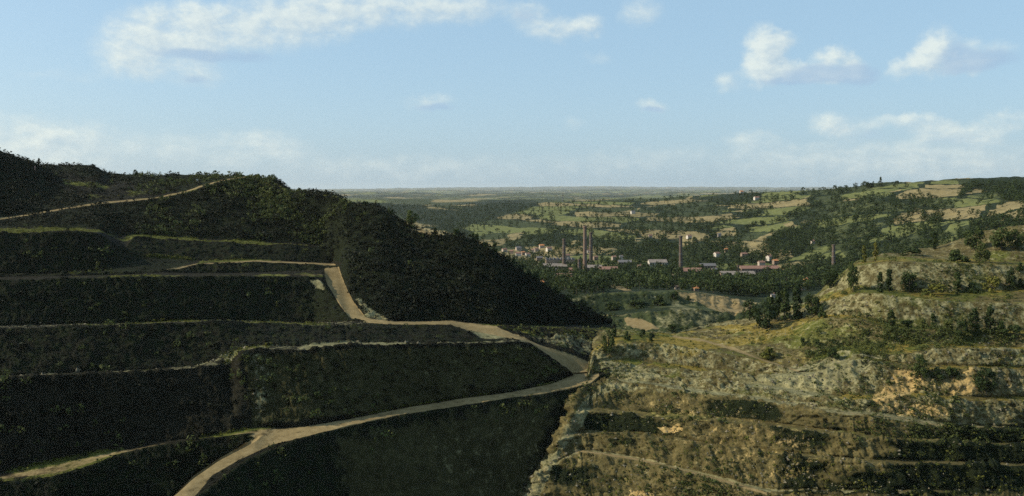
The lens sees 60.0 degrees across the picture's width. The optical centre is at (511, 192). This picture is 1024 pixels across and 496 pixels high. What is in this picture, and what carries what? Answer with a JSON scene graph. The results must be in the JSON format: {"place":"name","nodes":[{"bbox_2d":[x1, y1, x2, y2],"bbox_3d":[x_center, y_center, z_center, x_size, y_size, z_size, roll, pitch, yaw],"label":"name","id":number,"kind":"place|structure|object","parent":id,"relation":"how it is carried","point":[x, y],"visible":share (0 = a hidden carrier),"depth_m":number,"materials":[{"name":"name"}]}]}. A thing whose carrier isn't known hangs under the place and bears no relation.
{"place":"outdoors","nodes":[
{"label":"outdoors","id":0,"kind":"place"},
{"bbox_2d":[0,178,598,495],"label":"haul road","id":1,"kind":"structure","parent":0,"point":[577,367],"depth_m":410.79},
{"bbox_2d":[0,150,609,495],"bbox_3d":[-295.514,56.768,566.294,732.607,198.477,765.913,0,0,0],"label":"spoil heap ground","id":2,"kind":"structure","parent":0,"point":[464,450],"depth_m":401.51,"materials":[{"name":"green plant"}]},
{"bbox_2d":[2,283,591,418],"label":"rubble","id":3,"kind":"object","parent":2,"relation":"on","point":[77,370],"visible":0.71,"depth_m":395.42,"materials":[{"name":"stone"}]},
{"bbox_2d":[0,168,606,492],"bbox_3d":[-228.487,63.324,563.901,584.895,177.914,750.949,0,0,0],"label":"shrubbery","id":4,"kind":"object","parent":2,"relation":"on","point":[268,212],"visible":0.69,"depth_m":602.00,"materials":[{"name":"green plant"}]},
{"bbox_2d":[0,179,607,478],"bbox_3d":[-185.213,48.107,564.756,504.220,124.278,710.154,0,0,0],"label":"grass","id":5,"kind":"structure","parent":2,"relation":"on","point":[45,462],"depth_m":477.21,"materials":[{"name":"green plant"}]},
{"bbox_2d":[0,217,609,495],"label":"ground cover","id":6,"kind":"object","parent":2,"relation":"on","point":[122,333],"visible":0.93,"depth_m":388.36,"materials":[{"name":"green plant"}]},
{"bbox_2d":[0,147,616,328],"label":"undergrowth","id":7,"kind":"object","parent":2,"relation":"on","point":[478,300],"visible":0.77,"depth_m":564.23,"materials":[{"name":"green plant"}]},
{"bbox_2d":[406,210,419,227],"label":"tree","id":8,"kind":"object","parent":2,"relation":"on","point":[413,219],"visible":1,"depth_m":583.45,"materials":[{"name":"green plant"}]},
{"bbox_2d":[491,243,497,254],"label":"tree","id":9,"kind":"object","parent":2,"relation":"on","point":[494,249],"visible":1,"depth_m":559.07,"materials":[{"name":"green plant"}]},
{"bbox_2d":[533,271,539,281],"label":"tree","id":10,"kind":"object","parent":2,"relation":"on","point":[536,274],"visible":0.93,"depth_m":562.75,"materials":[{"name":"green plant"}]},
{"bbox_2d":[552,285,559,294],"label":"tree","id":11,"kind":"object","parent":2,"relation":"on","point":[556,292],"visible":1,"depth_m":564.17,"materials":[{"name":"green plant"}]},
{"bbox_2d":[564,294,573,301],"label":"tree","id":12,"kind":"object","parent":2,"relation":"on","point":[568,297],"visible":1,"depth_m":567.83,"materials":[{"name":"green plant"}]},
{"bbox_2d":[579,298,587,306],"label":"tree","id":13,"kind":"object","parent":2,"relation":"on","point":[584,303],"visible":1,"depth_m":569.99,"materials":[{"name":"green plant"}]},
{"bbox_2d":[0,0,1023,188],"label":"sky","id":14,"kind":"structure","parent":0,"point":[316,94],"materials":[{"name":"blue"}]},
{"bbox_2d":[295,186,837,204],"bbox_3d":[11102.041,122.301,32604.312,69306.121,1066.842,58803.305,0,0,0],"label":"hills","id":15,"kind":"structure","parent":0,"point":[453,196],"depth_m":16533.20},
{"bbox_2d":[351,176,1023,332],"bbox_3d":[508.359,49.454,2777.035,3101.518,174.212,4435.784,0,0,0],"label":"valley terrain","id":16,"kind":"structure","parent":0,"point":[648,320],"depth_m":1688.32,"materials":[{"name":"green plant"}]},
{"bbox_2d":[547,272,559,288],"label":"tree","id":17,"kind":"object","parent":16,"relation":"on","point":[554,274],"visible":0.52,"depth_m":866.31,"materials":[{"name":"green plant"}]},
{"bbox_2d":[543,263,566,269],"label":"factory shed","id":18,"kind":"structure","parent":16,"relation":"on","point":[558,265],"depth_m":1289.64,"materials":[{"name":"beige paint"}]},
{"bbox_2d":[546,257,574,263],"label":"factory shed","id":19,"kind":"structure","parent":16,"relation":"on","point":[555,260],"depth_m":1397.80,"materials":[{"name":"beige paint"}]},
{"bbox_2d":[562,239,565,263],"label":"factory chimney","id":20,"kind":"object","parent":16,"relation":"on","point":[563,253],"visible":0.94,"depth_m":1295.11,"materials":[{"name":"brick"}]},
{"bbox_2d":[569,277,575,293],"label":"tree","id":21,"kind":"object","parent":16,"relation":"on","point":[573,278],"visible":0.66,"depth_m":745.83,"materials":[{"name":"green plant"}]},
{"bbox_2d":[569,278,584,293],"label":"tree","id":22,"kind":"object","parent":16,"relation":"on","point":[578,284],"visible":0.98,"depth_m":733.00,"materials":[{"name":"green plant"}]},
{"bbox_2d":[583,226,586,269],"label":"factory chimney","id":23,"kind":"object","parent":16,"relation":"on","point":[585,246],"visible":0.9,"depth_m":1160.00,"materials":[{"name":"brick"}]},
{"bbox_2d":[578,274,595,293],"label":"tree","id":24,"kind":"object","parent":16,"relation":"on","point":[588,281],"visible":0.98,"depth_m":732.01,"materials":[{"name":"green plant"}]},
{"bbox_2d":[589,232,593,262],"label":"factory chimney","id":25,"kind":"object","parent":16,"relation":"on","point":[590,247],"visible":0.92,"depth_m":1393.94,"materials":[{"name":"brick"}]},
{"bbox_2d":[586,276,602,292],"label":"tree","id":26,"kind":"object","parent":16,"relation":"on","point":[598,280],"visible":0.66,"depth_m":754.27,"materials":[{"name":"green plant"}]},
{"bbox_2d":[598,283,607,292],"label":"tree","id":27,"kind":"object","parent":16,"relation":"on","point":[600,287],"visible":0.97,"depth_m":743.46,"materials":[{"name":"green plant"}]},
{"bbox_2d":[595,274,612,291],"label":"tree","id":28,"kind":"object","parent":16,"relation":"on","point":[603,280],"visible":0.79,"depth_m":771.97,"materials":[{"name":"green plant"}]},
{"bbox_2d":[601,266,617,271],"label":"factory shed","id":29,"kind":"structure","parent":16,"relation":"on","point":[607,267],"depth_m":1203.92,"materials":[{"name":"beige paint"}]},
{"bbox_2d":[606,302,618,309],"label":"bush","id":30,"kind":"object","parent":16,"relation":"on","point":[611,305],"visible":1,"depth_m":685.73,"materials":[{"name":"green plant"}]},
{"bbox_2d":[620,273,632,288],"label":"tree","id":31,"kind":"object","parent":16,"relation":"on","point":[630,279],"visible":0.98,"depth_m":804.54,"materials":[{"name":"green plant"}]},
{"bbox_2d":[630,300,647,308],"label":"bush","id":32,"kind":"object","parent":16,"relation":"on","point":[636,303],"visible":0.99,"depth_m":684.36,"materials":[{"name":"green plant"}]},
{"bbox_2d":[634,274,644,288],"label":"tree","id":33,"kind":"object","parent":16,"relation":"on","point":[640,280],"visible":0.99,"depth_m":828.86,"materials":[{"name":"green plant"}]},
{"bbox_2d":[646,275,660,289],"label":"tree","id":34,"kind":"object","parent":16,"relation":"on","point":[654,282],"visible":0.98,"depth_m":783.43,"materials":[{"name":"green plant"}]},
{"bbox_2d":[647,259,667,266],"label":"factory shed","id":35,"kind":"structure","parent":16,"relation":"on","point":[653,261],"depth_m":1280.29,"materials":[{"name":"white paint"}]},
{"bbox_2d":[652,294,666,305],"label":"bush","id":36,"kind":"object","parent":16,"relation":"on","point":[659,300],"visible":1,"depth_m":683.24,"materials":[{"name":"green plant"}]},
{"bbox_2d":[660,274,667,289],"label":"tree","id":37,"kind":"object","parent":16,"relation":"on","point":[662,280],"visible":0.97,"depth_m":786.14,"materials":[{"name":"green plant"}]},
{"bbox_2d":[662,275,672,289],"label":"tree","id":38,"kind":"object","parent":16,"relation":"on","point":[667,280],"visible":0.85,"depth_m":794.36,"materials":[{"name":"green plant"}]},
{"bbox_2d":[662,274,679,288],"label":"tree","id":39,"kind":"object","parent":16,"relation":"on","point":[671,282],"visible":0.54,"depth_m":805.89,"materials":[{"name":"green plant"}]},
{"bbox_2d":[667,324,676,330],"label":"bush","id":40,"kind":"object","parent":16,"relation":"on","point":[671,326],"visible":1,"depth_m":614.57,"materials":[{"name":"green plant"}]},
{"bbox_2d":[669,291,678,299],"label":"bush","id":41,"kind":"object","parent":16,"relation":"on","point":[674,294],"visible":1,"depth_m":697.44,"materials":[{"name":"green plant"}]},
{"bbox_2d":[679,236,682,275],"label":"factory chimney","id":42,"kind":"object","parent":16,"relation":"on","point":[680,254],"visible":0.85,"depth_m":1163.71,"materials":[{"name":"brick"}]},
{"bbox_2d":[357,179,1023,295],"bbox_3d":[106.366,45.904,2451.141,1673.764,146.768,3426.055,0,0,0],"label":"distant woods","id":43,"kind":"object","parent":16,"relation":"on","point":[936,217],"visible":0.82,"depth_m":1473.35,"materials":[{"name":"green plant"}]},
{"bbox_2d":[686,276,698,290],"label":"tree","id":44,"kind":"object","parent":16,"relation":"on","point":[693,281],"visible":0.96,"depth_m":783.15,"materials":[{"name":"green plant"}]},
{"bbox_2d":[573,289,814,329],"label":"undergrowth","id":45,"kind":"object","parent":16,"relation":"on","point":[610,314],"visible":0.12,"depth_m":678.30,"materials":[{"name":"green plant"}]},
{"bbox_2d":[700,279,711,290],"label":"tree","id":46,"kind":"object","parent":16,"relation":"on","point":[709,283],"visible":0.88,"depth_m":829.66,"materials":[{"name":"green plant"}]},
{"bbox_2d":[699,263,716,268],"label":"factory shed","id":47,"kind":"structure","parent":16,"relation":"on","point":[710,265],"depth_m":1227.88,"materials":[{"name":"beige paint"}]},
{"bbox_2d":[710,278,715,292],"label":"tree","id":48,"kind":"object","parent":16,"relation":"on","point":[713,285],"visible":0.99,"depth_m":814.13,"materials":[{"name":"green plant"}]},
{"bbox_2d":[714,278,726,289],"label":"tree","id":49,"kind":"object","parent":16,"relation":"on","point":[717,281],"visible":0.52,"depth_m":857.15,"materials":[{"name":"green plant"}]},
{"bbox_2d":[734,280,740,294],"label":"tree","id":50,"kind":"object","parent":16,"relation":"on","point":[737,286],"visible":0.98,"depth_m":818.55,"materials":[{"name":"green plant"}]},
{"bbox_2d":[720,271,755,276],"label":"factory shed","id":51,"kind":"structure","parent":16,"relation":"on","point":[732,272],"depth_m":1105.20,"materials":[{"name":"beige paint"}]},
{"bbox_2d":[733,278,747,293],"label":"tree","id":52,"kind":"object","parent":16,"relation":"on","point":[740,284],"visible":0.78,"depth_m":826.54,"materials":[{"name":"green plant"}]},
{"bbox_2d":[745,279,756,295],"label":"tree","id":53,"kind":"object","parent":16,"relation":"on","point":[752,286],"visible":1,"depth_m":817.89,"materials":[{"name":"green plant"}]},
{"bbox_2d":[752,282,764,295],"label":"tree","id":54,"kind":"object","parent":16,"relation":"on","point":[757,293],"visible":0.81,"depth_m":826.47,"materials":[{"name":"green plant"}]},
{"bbox_2d":[739,265,779,273],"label":"factory shed","id":55,"kind":"structure","parent":16,"relation":"on","point":[756,269],"depth_m":1183.88,"materials":[{"name":"beige paint"}]},
{"bbox_2d":[757,276,765,292],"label":"tree","id":56,"kind":"object","parent":16,"relation":"on","point":[759,281],"visible":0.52,"depth_m":866.48,"materials":[{"name":"green plant"}]},
{"bbox_2d":[767,278,780,293],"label":"tree","id":57,"kind":"object","parent":16,"relation":"on","point":[776,285],"visible":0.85,"depth_m":830.78,"materials":[{"name":"green plant"}]},
{"bbox_2d":[789,277,803,290],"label":"tree","id":58,"kind":"object","parent":16,"relation":"on","point":[799,283],"visible":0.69,"depth_m":869.58,"materials":[{"name":"green plant"}]},
{"bbox_2d":[795,273,811,280],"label":"tree","id":59,"kind":"object","parent":16,"relation":"on","point":[805,279],"visible":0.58,"depth_m":900.38,"materials":[{"name":"green plant"}]},
{"bbox_2d":[802,280,814,290],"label":"tree","id":60,"kind":"object","parent":16,"relation":"on","point":[805,284],"visible":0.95,"depth_m":877.43,"materials":[{"name":"green plant"}]},
{"bbox_2d":[832,244,835,265],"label":"factory chimney","id":61,"kind":"object","parent":16,"relation":"on","point":[833,254],"visible":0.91,"depth_m":1099.74,"materials":[{"name":"brick"}]},
{"bbox_2d":[575,336,934,494],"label":"quarry track","id":62,"kind":"structure","parent":0,"point":[711,477],"depth_m":384.74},
{"bbox_2d":[518,225,1023,495],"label":"quarry bench ground","id":63,"kind":"structure","parent":0,"point":[897,476],"depth_m":389.48,"materials":[{"name":"green plant"}]},
{"bbox_2d":[601,328,614,353],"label":"tree","id":64,"kind":"object","parent":63,"relation":"on","point":[610,343],"visible":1,"depth_m":465.30,"materials":[{"name":"green plant"}]},
{"bbox_2d":[740,299,759,319],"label":"tree","id":65,"kind":"object","parent":63,"relation":"on","point":[747,304],"visible":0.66,"depth_m":517.68,"materials":[{"name":"green plant"}]},
{"bbox_2d":[751,300,777,328],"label":"tree","id":66,"kind":"object","parent":63,"relation":"on","point":[769,314],"visible":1,"depth_m":482.26,"materials":[{"name":"green plant"}]},
{"bbox_2d":[759,346,777,358],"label":"bush","id":67,"kind":"object","parent":63,"relation":"on","point":[767,352],"visible":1,"depth_m":444.67,"materials":[{"name":"green plant"}]},
{"bbox_2d":[518,227,1023,495],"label":"undergrowth","id":68,"kind":"object","parent":63,"relation":"on","point":[829,397],"visible":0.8,"depth_m":383.43,"materials":[{"name":"green plant"}]},
{"bbox_2d":[524,226,1023,495],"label":"rubble","id":69,"kind":"object","parent":63,"relation":"on","point":[844,398],"visible":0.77,"depth_m":391.01,"materials":[{"name":"stone"}]},
{"bbox_2d":[766,292,783,320],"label":"tree","id":70,"kind":"object","parent":63,"relation":"on","point":[771,300],"visible":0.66,"depth_m":495.52,"materials":[{"name":"green plant"}]},
{"bbox_2d":[780,288,790,321],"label":"tree","id":71,"kind":"object","parent":63,"relation":"on","point":[785,306],"visible":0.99,"depth_m":490.41,"materials":[{"name":"green plant"}]},
{"bbox_2d":[791,284,803,319],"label":"tree","id":72,"kind":"object","parent":63,"relation":"on","point":[796,307],"visible":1,"depth_m":488.77,"materials":[{"name":"green plant"}]},
{"bbox_2d":[804,293,820,315],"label":"tree","id":73,"kind":"object","parent":63,"relation":"on","point":[813,309],"visible":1,"depth_m":482.64,"materials":[{"name":"green plant"}]},
{"bbox_2d":[817,306,827,317],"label":"bush","id":74,"kind":"object","parent":63,"relation":"on","point":[821,313],"visible":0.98,"depth_m":469.42,"materials":[{"name":"green plant"}]},
{"bbox_2d":[823,269,838,288],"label":"tree","id":75,"kind":"object","parent":63,"relation":"on","point":[830,281],"visible":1,"depth_m":516.64,"materials":[{"name":"green plant"}]},
{"bbox_2d":[827,347,839,358],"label":"bush","id":76,"kind":"object","parent":63,"relation":"on","point":[833,351],"visible":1,"depth_m":419.38,"materials":[{"name":"green plant"}]},
{"bbox_2d":[846,261,859,291],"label":"tree","id":77,"kind":"object","parent":63,"relation":"on","point":[852,279],"visible":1,"depth_m":481.29,"materials":[{"name":"green plant"}]},
{"bbox_2d":[862,245,866,262],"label":"tree","id":78,"kind":"object","parent":63,"relation":"on","point":[865,253],"visible":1,"depth_m":530.41,"materials":[{"name":"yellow plant"}]},
{"bbox_2d":[872,241,878,260],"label":"tree","id":79,"kind":"object","parent":63,"relation":"on","point":[875,251],"visible":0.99,"depth_m":523.97,"materials":[{"name":"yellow plant"}]},
{"bbox_2d":[876,272,883,292],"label":"tree","id":80,"kind":"object","parent":63,"relation":"on","point":[880,285],"visible":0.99,"depth_m":469.31,"materials":[{"name":"green plant"}]},
{"bbox_2d":[885,269,892,291],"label":"tree","id":81,"kind":"object","parent":63,"relation":"on","point":[889,279],"visible":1,"depth_m":473.92,"materials":[{"name":"green plant"}]},
{"bbox_2d":[886,310,895,327],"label":"tree","id":82,"kind":"object","parent":63,"relation":"on","point":[891,314],"visible":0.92,"depth_m":436.26,"materials":[{"name":"green plant"}]},
{"bbox_2d":[899,319,913,327],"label":"bush","id":83,"kind":"object","parent":63,"relation":"on","point":[907,322],"visible":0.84,"depth_m":437.40,"materials":[{"name":"green plant"}]},
{"bbox_2d":[899,270,917,291],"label":"tree","id":84,"kind":"object","parent":63,"relation":"on","point":[907,278],"visible":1,"depth_m":476.23,"materials":[{"name":"green plant"}]},
{"bbox_2d":[898,248,921,255],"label":"bush","id":85,"kind":"object","parent":63,"relation":"on","point":[914,251],"visible":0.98,"depth_m":553.09,"materials":[{"name":"green plant"}]},
{"bbox_2d":[804,253,1021,367],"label":"shrubbery","id":86,"kind":"object","parent":63,"relation":"on","point":[886,330],"visible":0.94,"depth_m":429.13,"materials":[{"name":"green plant"}]},
{"bbox_2d":[913,354,929,379],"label":"tree","id":87,"kind":"object","parent":63,"relation":"on","point":[918,368],"visible":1,"depth_m":383.64,"materials":[{"name":"green plant"}]},
{"bbox_2d":[919,318,928,327],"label":"bush","id":88,"kind":"object","parent":63,"relation":"on","point":[923,324],"visible":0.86,"depth_m":434.39,"materials":[{"name":"green plant"}]},
{"bbox_2d":[927,231,939,249],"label":"tree","id":89,"kind":"object","parent":63,"relation":"on","point":[934,234],"visible":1,"depth_m":579.70,"materials":[{"name":"green plant"}]},
{"bbox_2d":[930,313,936,326],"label":"tree","id":90,"kind":"object","parent":63,"relation":"on","point":[933,317],"visible":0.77,"depth_m":432.41,"materials":[{"name":"green plant"}]},
{"bbox_2d":[921,283,947,296],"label":"bush","id":91,"kind":"object","parent":63,"relation":"on","point":[939,287],"visible":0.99,"depth_m":463.08,"materials":[{"name":"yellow plant"}]},
{"bbox_2d":[930,366,942,379],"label":"bush","id":92,"kind":"object","parent":63,"relation":"on","point":[939,375],"visible":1,"depth_m":381.89,"materials":[{"name":"green plant"}]},
{"bbox_2d":[943,318,953,329],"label":"bush","id":93,"kind":"object","parent":63,"relation":"on","point":[949,323],"visible":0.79,"depth_m":428.00,"materials":[{"name":"green plant"}]},
{"bbox_2d":[945,366,962,379],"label":"bush","id":94,"kind":"object","parent":63,"relation":"on","point":[950,370],"visible":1,"depth_m":380.08,"materials":[{"name":"green plant"}]},
{"bbox_2d":[952,272,961,291],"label":"tree","id":95,"kind":"object","parent":63,"relation":"on","point":[957,282],"visible":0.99,"depth_m":468.96,"materials":[{"name":"green plant"}]},
{"bbox_2d":[948,249,970,261],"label":"bush","id":96,"kind":"object","parent":63,"relation":"on","point":[955,255],"visible":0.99,"depth_m":508.07,"materials":[{"name":"green plant"}]},
{"bbox_2d":[955,316,968,338],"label":"tree","id":97,"kind":"object","parent":63,"relation":"on","point":[961,323],"visible":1,"depth_m":417.08,"materials":[{"name":"green plant"}]},
{"bbox_2d":[965,282,979,292],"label":"bush","id":98,"kind":"object","parent":63,"relation":"on","point":[971,287],"visible":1,"depth_m":467.50,"materials":[{"name":"green plant"}]},
{"bbox_2d":[963,226,984,249],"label":"tree","id":99,"kind":"object","parent":63,"relation":"on","point":[972,240],"visible":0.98,"depth_m":549.99,"materials":[{"name":"green plant"}]},
{"bbox_2d":[968,307,980,336],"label":"tree","id":100,"kind":"object","parent":63,"relation":"on","point":[974,316],"visible":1,"depth_m":419.08,"materials":[{"name":"green plant"}]},
{"bbox_2d":[973,242,991,261],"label":"tree","id":101,"kind":"object","parent":63,"relation":"on","point":[986,254],"visible":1,"depth_m":503.93,"materials":[{"name":"green plant"}]},
{"bbox_2d":[972,367,999,394],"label":"tree","id":102,"kind":"object","parent":63,"relation":"on","point":[981,380],"visible":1,"depth_m":373.64,"materials":[{"name":"green plant"}]},
{"bbox_2d":[984,305,996,333],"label":"tree","id":103,"kind":"object","parent":63,"relation":"on","point":[990,310],"visible":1,"depth_m":417.96,"materials":[{"name":"green plant"}]},
{"bbox_2d":[981,276,1000,291],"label":"bush","id":104,"kind":"object","parent":63,"relation":"on","point":[994,281],"visible":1,"depth_m":465.28,"materials":[{"name":"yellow plant"}]},
{"bbox_2d":[993,320,1007,334],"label":"bush","id":105,"kind":"object","parent":63,"relation":"on","point":[1002,328],"visible":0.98,"depth_m":415.96,"materials":[{"name":"green plant"}]},
{"bbox_2d":[989,226,1014,249],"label":"tree","id":106,"kind":"object","parent":63,"relation":"on","point":[997,237],"visible":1,"depth_m":535.53,"materials":[{"name":"green plant"}]},
{"bbox_2d":[1004,266,1016,287],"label":"tree","id":107,"kind":"object","parent":63,"relation":"on","point":[1011,279],"visible":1,"depth_m":465.50,"materials":[{"name":"green plant"}]},
{"bbox_2d":[1003,324,1021,337],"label":"bush","id":108,"kind":"object","parent":63,"relation":"on","point":[1015,328],"visible":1,"depth_m":414.23,"materials":[{"name":"green plant"}]},
{"bbox_2d":[1005,229,1023,248],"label":"tree","id":109,"kind":"object","parent":63,"relation":"on","point":[1018,236],"visible":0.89,"depth_m":535.86,"materials":[{"name":"green plant"}]},
{"bbox_2d":[1015,262,1023,270],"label":"bush","id":110,"kind":"object","parent":63,"relation":"on","point":[1019,267],"visible":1,"depth_m":471.84,"materials":[{"name":"green plant"}]},
{"bbox_2d":[1018,278,1023,287],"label":"bush","id":111,"kind":"object","parent":63,"relation":"on","point":[1020,283],"visible":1,"depth_m":464.98,"materials":[{"name":"green plant"}]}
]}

